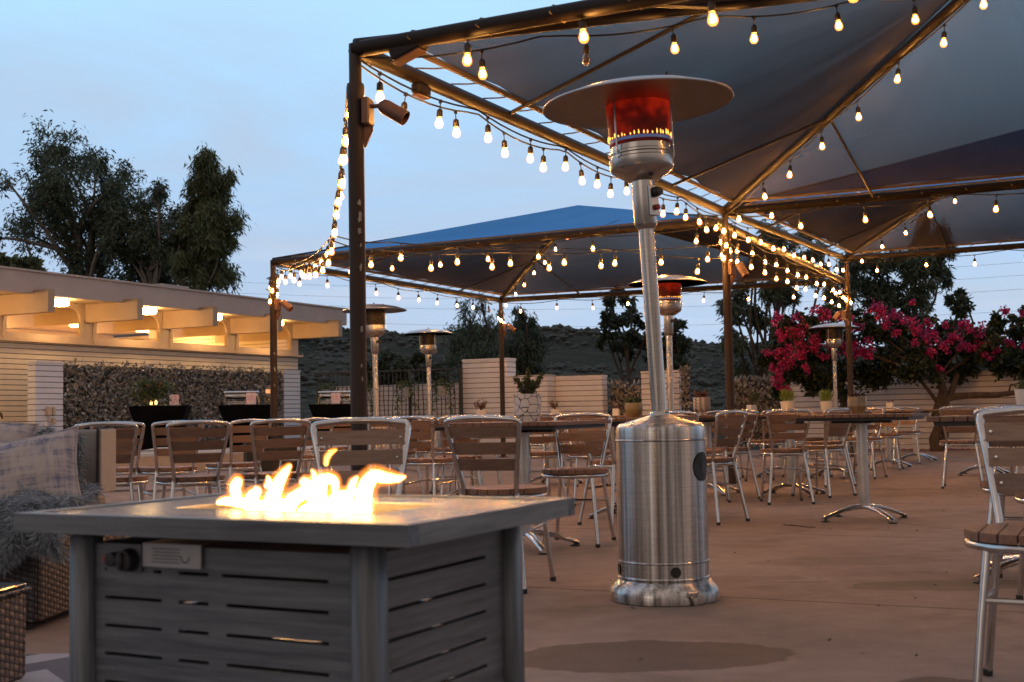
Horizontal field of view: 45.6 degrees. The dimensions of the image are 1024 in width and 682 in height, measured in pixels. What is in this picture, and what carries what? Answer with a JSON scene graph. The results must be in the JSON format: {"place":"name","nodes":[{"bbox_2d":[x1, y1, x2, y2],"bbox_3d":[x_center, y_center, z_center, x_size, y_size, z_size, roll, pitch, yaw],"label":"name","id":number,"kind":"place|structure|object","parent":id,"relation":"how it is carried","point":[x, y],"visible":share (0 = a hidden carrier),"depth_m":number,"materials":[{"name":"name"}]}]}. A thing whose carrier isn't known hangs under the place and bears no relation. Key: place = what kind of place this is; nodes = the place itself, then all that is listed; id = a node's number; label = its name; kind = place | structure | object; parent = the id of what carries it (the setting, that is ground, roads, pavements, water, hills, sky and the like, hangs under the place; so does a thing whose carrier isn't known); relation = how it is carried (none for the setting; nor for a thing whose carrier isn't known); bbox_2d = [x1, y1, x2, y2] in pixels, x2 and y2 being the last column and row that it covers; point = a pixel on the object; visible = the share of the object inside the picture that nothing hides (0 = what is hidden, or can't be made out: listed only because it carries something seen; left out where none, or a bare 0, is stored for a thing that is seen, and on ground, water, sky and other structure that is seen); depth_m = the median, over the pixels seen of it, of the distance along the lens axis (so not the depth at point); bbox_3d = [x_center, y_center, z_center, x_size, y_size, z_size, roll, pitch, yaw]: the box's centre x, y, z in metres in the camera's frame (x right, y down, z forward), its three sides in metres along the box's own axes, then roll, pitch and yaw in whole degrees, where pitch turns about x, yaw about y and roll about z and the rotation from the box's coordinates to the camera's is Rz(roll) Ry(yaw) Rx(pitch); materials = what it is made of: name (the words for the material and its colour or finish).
{"place":"outdoors","nodes":[
{"label":"outdoors","id":0,"kind":"place"},
{"bbox_2d":[243,442,296,472],"bbox_3d":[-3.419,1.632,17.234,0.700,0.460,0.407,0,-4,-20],"label":"bistro chair","id":1,"kind":"object","parent":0,"point":[265,464],"visible":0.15,"depth_m":17.04,"materials":[{"name":"brown"}]},
{"bbox_2d":[0,0,1023,347],"label":"sky","id":2,"kind":"structure","parent":0,"point":[263,83],"materials":[{"name":"blue"}]},
{"bbox_2d":[25,449,1023,681],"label":"patio floor","id":3,"kind":"structure","parent":0,"point":[778,611],"depth_m":5.17,"materials":[{"name":"concrete"}]},
{"bbox_2d":[27,361,63,430],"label":"block pillar","id":4,"kind":"structure","parent":3,"relation":"on","point":[45,384],"depth_m":21.89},
{"bbox_2d":[0,428,124,629],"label":"wicker sofa","id":5,"kind":"object","parent":3,"relation":"on","point":[47,595],"visible":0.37,"depth_m":4.76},
{"bbox_2d":[0,422,38,441],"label":"throw pillow","id":6,"kind":"object","parent":5,"relation":"on","point":[10,431],"visible":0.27,"depth_m":4.95,"materials":[{"name":"fabric"}]},
{"bbox_2d":[0,425,83,506],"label":"throw pillow","id":7,"kind":"object","parent":5,"relation":"on","point":[47,461],"visible":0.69,"depth_m":4.68,"materials":[{"name":"fabric"}]},
{"bbox_2d":[0,477,104,577],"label":"fur throw","id":8,"kind":"object","parent":5,"relation":"on","point":[17,546],"visible":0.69,"depth_m":4.47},
{"bbox_2d":[74,422,148,503],"bbox_3d":[-2.400,0.873,7.325,0.405,0.777,0.484,-1,-3,-7],"label":"bistro chair","id":9,"kind":"object","parent":3,"relation":"on","point":[130,480],"visible":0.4,"depth_m":7.17,"materials":[{"name":"brown wood"}]},
{"bbox_2d":[90,421,146,500],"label":"bistro chair","id":10,"kind":"object","parent":3,"relation":"on","point":[120,470],"visible":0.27,"depth_m":8.60,"materials":[{"name":"brown wood"}]},
{"bbox_2d":[139,420,203,498],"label":"bistro chair","id":11,"kind":"object","parent":3,"relation":"on","point":[156,470],"visible":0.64,"depth_m":8.52,"materials":[{"name":"brown wood"}]},
{"bbox_2d":[0,266,346,440],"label":"building","id":12,"kind":"structure","parent":3,"relation":"on","point":[53,316],"depth_m":25.86,"materials":[{"name":"paint"}]},
{"bbox_2d":[3,303,83,341],"bbox_3d":[-9.156,-0.404,23.875,0.055,0.772,2.010,-3,-4,26],"label":"window","id":13,"kind":"structure","parent":12,"relation":"in","point":[78,308],"depth_m":24.17,"materials":[{"name":"beige paint"}]},
{"bbox_2d":[93,311,161,346],"bbox_3d":[-8.153,-0.301,25.909,0.055,0.772,2.010,-3,-4,26],"label":"window","id":14,"kind":"structure","parent":12,"relation":"in","point":[158,316],"depth_m":26.09,"materials":[{"name":"beige paint"}]},
{"bbox_2d":[170,318,229,350],"bbox_3d":[-7.147,-0.199,27.947,0.055,0.772,2.020,-3,-4,26],"label":"window","id":15,"kind":"structure","parent":12,"relation":"in","point":[225,321],"depth_m":28.24,"materials":[{"name":"beige paint"}]},
{"bbox_2d":[156,420,230,498],"bbox_3d":[-1.898,0.858,7.228,0.405,0.777,0.484,1,-4,-25],"label":"bistro chair","id":16,"kind":"object","parent":3,"relation":"on","point":[173,480],"visible":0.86,"depth_m":7.07,"materials":[{"name":"brown wood"}]},
{"bbox_2d":[13,653,390,681],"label":"rug","id":17,"kind":"object","parent":3,"relation":"on","point":[46,667],"depth_m":3.81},
{"bbox_2d":[0,583,31,681],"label":"wicker side table","id":18,"kind":"object","parent":17,"relation":"on","point":[12,627],"visible":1,"depth_m":3.62,"materials":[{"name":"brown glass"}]},
{"bbox_2d":[13,450,574,681],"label":"fire pit table","id":19,"kind":"object","parent":17,"relation":"on","point":[311,580],"visible":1,"depth_m":2.19,"materials":[{"name":"grey metal"}]},
{"bbox_2d":[203,419,271,493],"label":"bistro chair","id":20,"kind":"object","parent":3,"relation":"on","point":[230,466],"visible":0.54,"depth_m":9.08,"materials":[{"name":"brown wood"}]},
{"bbox_2d":[116,444,400,470],"bbox_3d":[-7.465,1.974,19.776,11.000,0.250,13.300,-1,-3,0],"label":"terrace step","id":21,"kind":"object","parent":3,"relation":"on","point":[147,460],"visible":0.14,"depth_m":18.38,"materials":[{"name":"concrete"}]},
{"bbox_2d":[140,445,350,454],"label":"terrace slab","id":22,"kind":"structure","parent":21,"relation":"on","point":[148,452],"depth_m":20.03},
{"bbox_2d":[128,405,191,449],"bbox_3d":[-5.924,1.471,20.555,0.950,0.750,0.700,-1,-3,-8],"label":"buffet table","id":23,"kind":"object","parent":22,"relation":"on","point":[147,416],"visible":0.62,"depth_m":20.27,"materials":[{"name":"black fabric"}]},
{"bbox_2d":[114,369,176,405],"bbox_3d":[-6.187,0.849,20.611,1.042,0.738,0.582,-1,-3,0],"label":"flower arrangement","id":24,"kind":"object","parent":23,"relation":"on","point":[156,389],"visible":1,"depth_m":20.51,"materials":[{"name":"green plant"}]},
{"bbox_2d":[62,358,284,446],"bbox_3d":[-6.781,1.318,25.268,0.266,1.808,6.760,-3,-4,26],"label":"leafy screen","id":25,"kind":"object","parent":22,"relation":"on","point":[92,393],"visible":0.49,"depth_m":24.32,"materials":[{"name":"green plant"}]},
{"bbox_2d":[218,404,278,447],"bbox_3d":[-4.653,1.507,21.554,1.000,0.750,0.700,-1,-3,-8],"label":"buffet table","id":26,"kind":"object","parent":22,"relation":"on","point":[229,413],"visible":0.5,"depth_m":21.25,"materials":[{"name":"black fabric"}]},
{"bbox_2d":[309,404,350,430],"bbox_3d":[-3.272,1.565,22.951,1.000,0.750,0.700,-1,-3,0],"label":"buffet table","id":27,"kind":"object","parent":22,"relation":"on","point":[332,411],"visible":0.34,"depth_m":22.65,"materials":[{"name":"black fabric"}]},
{"bbox_2d":[236,418,310,492],"bbox_3d":[-1.466,0.862,7.428,0.405,0.777,0.484,1,-4,-27],"label":"bistro chair","id":28,"kind":"object","parent":3,"relation":"on","point":[256,477],"visible":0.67,"depth_m":7.27,"materials":[{"name":"brown wood"}]},
{"bbox_2d":[269,260,277,470],"bbox_3d":[-3.039,0.362,15.539,0.171,2.800,0.171,-1,-3,0],"label":"canopy post","id":29,"kind":"object","parent":3,"relation":"on","point":[273,376],"visible":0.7,"depth_m":15.51,"materials":[{"name":"metal"}]},
{"bbox_2d":[271,205,844,301],"bbox_3d":[1.011,-1.434,17.565,6.151,1.043,7.213,-3,-4,26],"label":"shade canopy","id":30,"kind":"object","parent":29,"relation":"attached to","point":[577,273],"visible":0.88,"depth_m":18.59,"materials":[{"name":"fabric"}]},
{"bbox_2d":[277,225,712,277],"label":"string lights","id":31,"kind":"object","parent":30,"relation":"hanging from","point":[537,251],"visible":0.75,"depth_m":14.07,"materials":[{"name":"black"}]},
{"bbox_2d":[268,369,300,438],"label":"block pillar","id":32,"kind":"structure","parent":3,"relation":"on","point":[290,385],"depth_m":28.49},
{"bbox_2d":[346,43,367,493],"bbox_3d":[-0.832,-0.219,6.576,0.169,2.810,0.169,-1,-3,0],"label":"canopy post","id":33,"kind":"object","parent":3,"relation":"on","point":[355,89],"visible":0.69,"depth_m":6.56,"materials":[{"name":"metal"}]},
{"bbox_2d":[274,92,347,282],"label":"string lights","id":34,"kind":"object","parent":33,"relation":"hanging from","point":[340,173],"visible":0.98,"depth_m":9.48,"materials":[{"name":"black"}]},
{"bbox_2d":[361,97,409,147],"bbox_3d":[-0.708,-1.190,6.610,0.320,0.261,0.113,-2,-3,12],"label":"flood lamp","id":35,"kind":"object","parent":33,"relation":"attached to","point":[394,112],"visible":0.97,"depth_m":6.58,"materials":[{"name":"brown metal"}]},
{"bbox_2d":[348,0,1023,214],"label":"shade canopy","id":36,"kind":"object","parent":33,"relation":"attached to","point":[938,112],"visible":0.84,"depth_m":9.44,"materials":[{"name":"fabric"}]},
{"bbox_2d":[388,43,428,66],"bbox_3d":[-0.556,-1.569,6.532,0.214,0.159,0.100,-3,-4,26],"label":"junction box","id":37,"kind":"object","parent":36,"relation":"attached to","point":[400,56],"visible":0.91,"depth_m":6.50,"materials":[{"name":"paint"}]},
{"bbox_2d":[362,61,723,229],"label":"string lights","id":38,"kind":"object","parent":36,"relation":"hanging from","point":[379,88],"visible":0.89,"depth_m":8.42,"materials":[{"name":"yellow"}]},
{"bbox_2d":[362,65,724,232],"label":"string lights","id":39,"kind":"object","parent":36,"relation":"hanging from","point":[504,141],"visible":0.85,"depth_m":8.57,"materials":[{"name":"yellow"}]},
{"bbox_2d":[361,0,985,76],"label":"string lights","id":40,"kind":"object","parent":36,"relation":"hanging from","point":[586,60],"visible":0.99,"depth_m":7.42,"materials":[{"name":"yellow"}]},
{"bbox_2d":[726,0,969,220],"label":"string lights","id":41,"kind":"object","parent":36,"relation":"hanging from","point":[943,43],"visible":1,"depth_m":10.31,"materials":[{"name":"black"}]},
{"bbox_2d":[310,417,410,494],"bbox_3d":[-0.525,0.656,4.268,0.405,0.777,0.484,-1,-3,-7],"label":"bistro chair","id":42,"kind":"object","parent":3,"relation":"on","point":[359,457],"visible":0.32,"depth_m":4.47,"materials":[{"name":"brown wood"}]},
{"bbox_2d":[341,303,406,469],"bbox_3d":[-1.697,0.616,15.092,0.814,2.190,0.814,0,-3,-10],"label":"patio heater","id":43,"kind":"object","parent":3,"relation":"on","point":[375,322],"visible":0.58,"depth_m":15.04,"materials":[{"name":"silver metal"}]},
{"bbox_2d":[314,367,462,447],"bbox_3d":[-2.575,1.468,24.988,3.556,1.740,0.050,-3,-4,26],"label":"iron fence","id":44,"kind":"object","parent":3,"relation":"on","point":[460,374],"visible":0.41,"depth_m":24.72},
{"bbox_2d":[327,383,459,447],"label":"garden wall","id":45,"kind":"structure","parent":3,"relation":"on","point":[405,400],"depth_m":25.11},
{"bbox_2d":[394,416,460,494],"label":"bistro chair","id":46,"kind":"object","parent":3,"relation":"on","point":[433,461],"visible":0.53,"depth_m":9.27,"materials":[{"name":"brown wood"}]},
{"bbox_2d":[403,328,452,457],"bbox_3d":[-1.331,0.877,19.584,0.814,2.190,0.814,-2,-4,20],"label":"patio heater","id":47,"kind":"object","parent":3,"relation":"on","point":[428,342],"visible":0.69,"depth_m":19.52,"materials":[{"name":"silver metal"}]},
{"bbox_2d":[435,415,483,494],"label":"bistro chair","id":48,"kind":"object","parent":3,"relation":"on","point":[446,444],"visible":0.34,"depth_m":9.66,"materials":[{"name":"brown wood"}]},
{"bbox_2d":[462,358,515,442],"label":"garden wall","id":49,"kind":"structure","parent":3,"relation":"on","point":[481,379],"depth_m":24.18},
{"bbox_2d":[444,415,555,593],"bbox_3d":[-0.051,0.723,5.550,0.405,0.777,0.484,-2,-4,21],"label":"bistro chair","id":50,"kind":"object","parent":3,"relation":"on","point":[516,488],"visible":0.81,"depth_m":5.39,"materials":[{"name":"brown wood"}]},
{"bbox_2d":[498,302,505,457],"bbox_3d":[-0.178,0.663,21.900,0.167,2.850,0.167,-1,-3,0],"label":"canopy post","id":51,"kind":"object","parent":3,"relation":"on","point":[502,375],"visible":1,"depth_m":21.88,"materials":[{"name":"metal"}]},
{"bbox_2d":[429,420,610,554],"bbox_3d":[0.065,0.834,7.063,0.794,0.731,0.790,-3,-4,26],"label":"bistro table","id":52,"kind":"object","parent":3,"relation":"on","point":[528,428],"visible":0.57,"depth_m":6.98,"materials":[{"name":"brown wood"}]},
{"bbox_2d":[513,367,545,421],"bbox_3d":[0.099,0.306,7.041,0.182,0.315,0.159,-2,-4,18],"label":"potted plant","id":53,"kind":"object","parent":52,"relation":"on","point":[527,403],"visible":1,"depth_m":6.99,"materials":[{"name":"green plant"}]},
{"bbox_2d":[507,375,556,450],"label":"garden wall","id":54,"kind":"structure","parent":3,"relation":"on","point":[546,390],"depth_m":23.69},
{"bbox_2d":[514,413,566,496],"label":"bistro chair","id":55,"kind":"object","parent":3,"relation":"on","point":[547,455],"visible":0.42,"depth_m":10.37,"materials":[{"name":"brown wood"}]},
{"bbox_2d":[540,413,615,547],"bbox_3d":[0.386,0.820,7.302,0.405,0.777,0.484,-2,-4,16],"label":"bistro chair","id":56,"kind":"object","parent":3,"relation":"on","point":[561,472],"visible":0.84,"depth_m":7.42,"materials":[{"name":"brown wood"}]},
{"bbox_2d":[555,374,608,450],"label":"garden wall","id":57,"kind":"structure","parent":3,"relation":"on","point":[580,393],"depth_m":23.64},
{"bbox_2d":[566,417,615,505],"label":"bistro chair","id":58,"kind":"object","parent":3,"relation":"on","point":[571,456],"visible":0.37,"depth_m":10.22,"materials":[{"name":"brown wood"}]},
{"bbox_2d":[574,417,616,526],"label":"bistro chair","id":59,"kind":"object","parent":3,"relation":"on","point":[610,463],"visible":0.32,"depth_m":8.32,"materials":[{"name":"brown wood"}]},
{"bbox_2d":[607,379,641,448],"bbox_3d":[2.344,1.412,23.483,1.080,1.415,0.246,-3,-4,26],"label":"leafy screen","id":60,"kind":"object","parent":3,"relation":"on","point":[620,392],"visible":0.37,"depth_m":23.61,"materials":[{"name":"green plant"}]},
{"bbox_2d":[542,71,733,606],"bbox_3d":[0.553,-0.019,5.140,0.813,2.189,0.814,-1,-3,0],"label":"patio heater","id":61,"kind":"object","parent":3,"relation":"on","point":[663,559],"visible":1,"depth_m":4.99,"materials":[{"name":"silver metal"}]},
{"bbox_2d":[640,370,681,414],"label":"block pillar","id":62,"kind":"structure","parent":3,"relation":"on","point":[646,400],"depth_m":23.15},
{"bbox_2d":[628,274,707,415],"bbox_3d":[1.621,0.400,12.497,0.814,2.190,0.814,-1,-3,0],"label":"patio heater","id":63,"kind":"object","parent":3,"relation":"on","point":[670,293],"visible":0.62,"depth_m":12.45,"materials":[{"name":"silver metal"}]},
{"bbox_2d":[678,365,692,414],"bbox_3d":[3.208,1.218,22.606,0.309,1.566,0.238,-3,-4,26],"label":"leafy screen","id":64,"kind":"object","parent":3,"relation":"on","point":[685,395],"visible":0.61,"depth_m":22.64,"materials":[{"name":"green plant"}]},
{"bbox_2d":[676,414,748,495],"bbox_3d":[1.820,1.058,11.355,0.794,0.731,0.790,-3,-4,26],"label":"bistro table","id":65,"kind":"object","parent":3,"relation":"on","point":[706,421],"visible":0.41,"depth_m":11.31,"materials":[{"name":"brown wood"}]},
{"bbox_2d":[706,410,749,524],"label":"bistro chair","id":66,"kind":"object","parent":3,"relation":"on","point":[713,461],"visible":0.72,"depth_m":8.39,"materials":[{"name":"brown wood"}]},
{"bbox_2d":[721,215,740,483],"bbox_3d":[2.296,0.052,12.917,0.169,2.910,0.169,-1,-3,0],"label":"canopy post","id":67,"kind":"object","parent":3,"relation":"on","point":[728,347],"visible":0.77,"depth_m":12.89,"materials":[{"name":"metal"}]},
{"bbox_2d":[335,235,719,264],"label":"string lights","id":68,"kind":"object","parent":67,"relation":"hanging from","point":[563,256],"visible":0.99,"depth_m":12.12,"materials":[{"name":"black"}]},
{"bbox_2d":[335,241,721,272],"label":"string lights","id":69,"kind":"object","parent":67,"relation":"hanging from","point":[492,261],"visible":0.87,"depth_m":12.14,"materials":[{"name":"black"}]},
{"bbox_2d":[706,410,759,500],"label":"bistro chair","id":70,"kind":"object","parent":3,"relation":"on","point":[727,451],"visible":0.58,"depth_m":10.62,"materials":[{"name":"brown wood"}]},
{"bbox_2d":[734,373,781,447],"bbox_3d":[4.659,1.330,23.227,1.102,1.434,0.251,-3,-4,26],"label":"leafy screen","id":71,"kind":"object","parent":3,"relation":"on","point":[744,388],"visible":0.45,"depth_m":23.24,"materials":[{"name":"green plant"}]},
{"bbox_2d":[744,409,792,482],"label":"bistro chair","id":72,"kind":"object","parent":3,"relation":"on","point":[763,442],"visible":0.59,"depth_m":12.98,"materials":[{"name":"brown wood"}]},
{"bbox_2d":[759,409,814,504],"bbox_3d":[2.267,0.953,10.119,0.405,0.777,0.484,-1,-3,1],"label":"bistro chair","id":73,"kind":"object","parent":3,"relation":"on","point":[772,451],"visible":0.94,"depth_m":9.96,"materials":[{"name":"brown wood"}]},
{"bbox_2d":[735,413,840,496],"bbox_3d":[2.519,1.024,11.006,0.794,0.731,0.790,-3,-4,26],"label":"bistro table","id":74,"kind":"object","parent":3,"relation":"on","point":[790,443],"visible":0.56,"depth_m":10.97,"materials":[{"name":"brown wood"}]},
{"bbox_2d":[791,408,856,497],"bbox_3d":[2.763,0.986,10.827,0.405,0.777,0.484,2,-4,-39],"label":"bistro chair","id":75,"kind":"object","parent":3,"relation":"on","point":[825,448],"visible":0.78,"depth_m":10.71,"materials":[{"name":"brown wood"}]},
{"bbox_2d":[801,408,856,487],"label":"bistro chair","id":76,"kind":"object","parent":3,"relation":"on","point":[829,443],"visible":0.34,"depth_m":12.09,"materials":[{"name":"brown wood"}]},
{"bbox_2d":[808,322,858,455],"bbox_3d":[5.309,0.778,19.983,0.814,2.190,0.814,-1,-3,0],"label":"patio heater","id":77,"kind":"object","parent":3,"relation":"on","point":[833,333],"visible":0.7,"depth_m":19.93,"materials":[{"name":"silver metal"}]},
{"bbox_2d":[843,261,853,456],"bbox_3d":[5.356,0.248,19.334,0.171,3.170,0.171,-1,-3,0],"label":"canopy post","id":78,"kind":"object","parent":3,"relation":"on","point":[846,273],"visible":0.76,"depth_m":19.32,"materials":[{"name":"metal"}]},
{"bbox_2d":[727,176,1023,260],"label":"shade canopy","id":79,"kind":"object","parent":78,"relation":"attached to","point":[968,219],"visible":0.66,"depth_m":17.15,"materials":[{"name":"fabric"}]},
{"bbox_2d":[728,193,1023,227],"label":"string lights","id":80,"kind":"object","parent":79,"relation":"hanging from","point":[928,209],"visible":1,"depth_m":12.29,"materials":[{"name":"black"}]},
{"bbox_2d":[791,413,928,523],"bbox_3d":[2.437,0.874,8.460,0.794,0.731,0.790,-3,-4,26],"label":"bistro table","id":81,"kind":"object","parent":3,"relation":"on","point":[861,422],"visible":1,"depth_m":8.41,"materials":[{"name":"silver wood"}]},
{"bbox_2d":[843,407,886,478],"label":"bistro chair","id":82,"kind":"object","parent":3,"relation":"on","point":[871,440],"visible":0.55,"depth_m":13.52,"materials":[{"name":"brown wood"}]},
{"bbox_2d":[869,407,903,469],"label":"bistro chair","id":83,"kind":"object","parent":3,"relation":"on","point":[896,435],"visible":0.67,"depth_m":15.26,"materials":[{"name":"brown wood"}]},
{"bbox_2d":[755,298,1023,451],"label":"bougainvillea","id":84,"kind":"object","parent":3,"relation":"on","point":[810,370],"visible":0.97,"depth_m":20.87,"materials":[{"name":"pink plant"}]},
{"bbox_2d":[784,369,1021,449],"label":"garden wall","id":85,"kind":"structure","parent":3,"relation":"on","point":[908,395],"depth_m":21.95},
{"bbox_2d":[939,406,982,488],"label":"bistro chair","id":86,"kind":"object","parent":3,"relation":"on","point":[947,443],"visible":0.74,"depth_m":11.48,"materials":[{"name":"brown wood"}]},
{"bbox_2d":[927,414,1023,583],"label":"bistro table","id":87,"kind":"object","parent":3,"relation":"on","point":[1011,560],"visible":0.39,"depth_m":5.31,"materials":[{"name":"brown wood"}]},
{"bbox_2d":[964,406,1023,681],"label":"bistro chair","id":88,"kind":"object","parent":3,"relation":"on","point":[997,537],"visible":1,"depth_m":3.47,"materials":[{"name":"silver wood"}]},
{"bbox_2d":[973,405,1023,585],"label":"bistro chair","id":89,"kind":"object","parent":3,"relation":"on","point":[984,486],"visible":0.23,"depth_m":5.17,"materials":[{"name":"brown wood"}]},
{"bbox_2d":[298,328,1000,450],"bbox_3d":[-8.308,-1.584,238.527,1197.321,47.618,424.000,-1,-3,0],"label":"hill","id":90,"kind":"structure","parent":0,"point":[584,356],"depth_m":217.66,"materials":[{"name":"plant"}]},
{"bbox_2d":[0,252,47,270],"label":"broadleaf tree","id":91,"kind":"object","parent":90,"relation":"on","point":[27,262],"visible":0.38,"depth_m":40.40,"materials":[{"name":"green plant"}]},
{"bbox_2d":[0,109,148,280],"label":"eucalyptus tree","id":92,"kind":"object","parent":90,"relation":"on","point":[51,196],"visible":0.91,"depth_m":45.69,"materials":[{"name":"green plant"}]},
{"bbox_2d":[93,177,193,284],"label":"eucalyptus tree","id":93,"kind":"object","parent":90,"relation":"on","point":[142,247],"visible":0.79,"depth_m":44.89,"materials":[{"name":"green plant"}]},
{"bbox_2d":[159,141,250,294],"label":"weeping eucalyptus tree","id":94,"kind":"object","parent":90,"relation":"on","point":[206,228],"visible":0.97,"depth_m":43.80,"materials":[{"name":"green plant"}]},
{"bbox_2d":[367,345,455,384],"bbox_3d":[-3.455,3.145,39.798,3.373,6.167,2.203,-1,-3,0],"label":"broadleaf tree","id":95,"kind":"object","parent":90,"relation":"on","point":[389,360],"visible":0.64,"depth_m":39.69,"materials":[{"name":"green plant"}]},
{"bbox_2d":[438,290,514,382],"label":"pepper tree","id":96,"kind":"object","parent":90,"relation":"on","point":[482,338],"visible":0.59,"depth_m":41.81,"materials":[{"name":"green plant"}]},
{"bbox_2d":[492,305,556,375],"bbox_3d":[0.464,2.488,39.889,2.169,7.348,2.710,-1,-3,0],"label":"pepper tree","id":97,"kind":"object","parent":90,"relation":"on","point":[528,353],"visible":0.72,"depth_m":39.60,"materials":[{"name":"green plant"}]},
{"bbox_2d":[298,323,845,431],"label":"hillside shrubbery","id":98,"kind":"object","parent":90,"relation":"on","point":[320,355],"visible":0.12,"depth_m":216.80,"materials":[{"name":"plant"}]},
{"bbox_2d":[593,289,647,385],"bbox_3d":[3.749,2.141,39.919,2.254,7.920,2.036,-1,-3,0],"label":"oak tree","id":99,"kind":"object","parent":90,"relation":"on","point":[611,320],"visible":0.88,"depth_m":39.68,"materials":[{"name":"green plant"}]},
{"bbox_2d":[661,317,692,372],"bbox_3d":[5.278,2.605,39.889,1.500,6.945,1.672,-1,-3,0],"label":"oak tree","id":100,"kind":"object","parent":90,"relation":"on","point":[681,345],"visible":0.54,"depth_m":39.98,"materials":[{"name":"green plant"}]},
{"bbox_2d":[711,218,841,448],"bbox_3d":[7.869,1.099,35.831,3.970,9.395,3.308,-1,-3,0],"label":"eucalyptus tree","id":101,"kind":"object","parent":90,"relation":"on","point":[755,318],"visible":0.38,"depth_m":35.78,"materials":[{"name":"green plant"}]},
{"bbox_2d":[820,246,960,358],"bbox_3d":[11.870,0.882,38.228,4.749,9.952,2.944,-1,-3,0],"label":"eucalyptus tree","id":102,"kind":"object","parent":90,"relation":"on","point":[911,272],"visible":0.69,"depth_m":37.87,"materials":[{"name":"green plant"}]},
{"bbox_2d":[943,287,975,362],"bbox_3d":[12.525,2.036,33.863,0.876,7.085,1.472,-2,-4,16],"label":"oak tree","id":103,"kind":"object","parent":90,"relation":"on","point":[960,306],"visible":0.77,"depth_m":33.64,"materials":[{"name":"green plant"}]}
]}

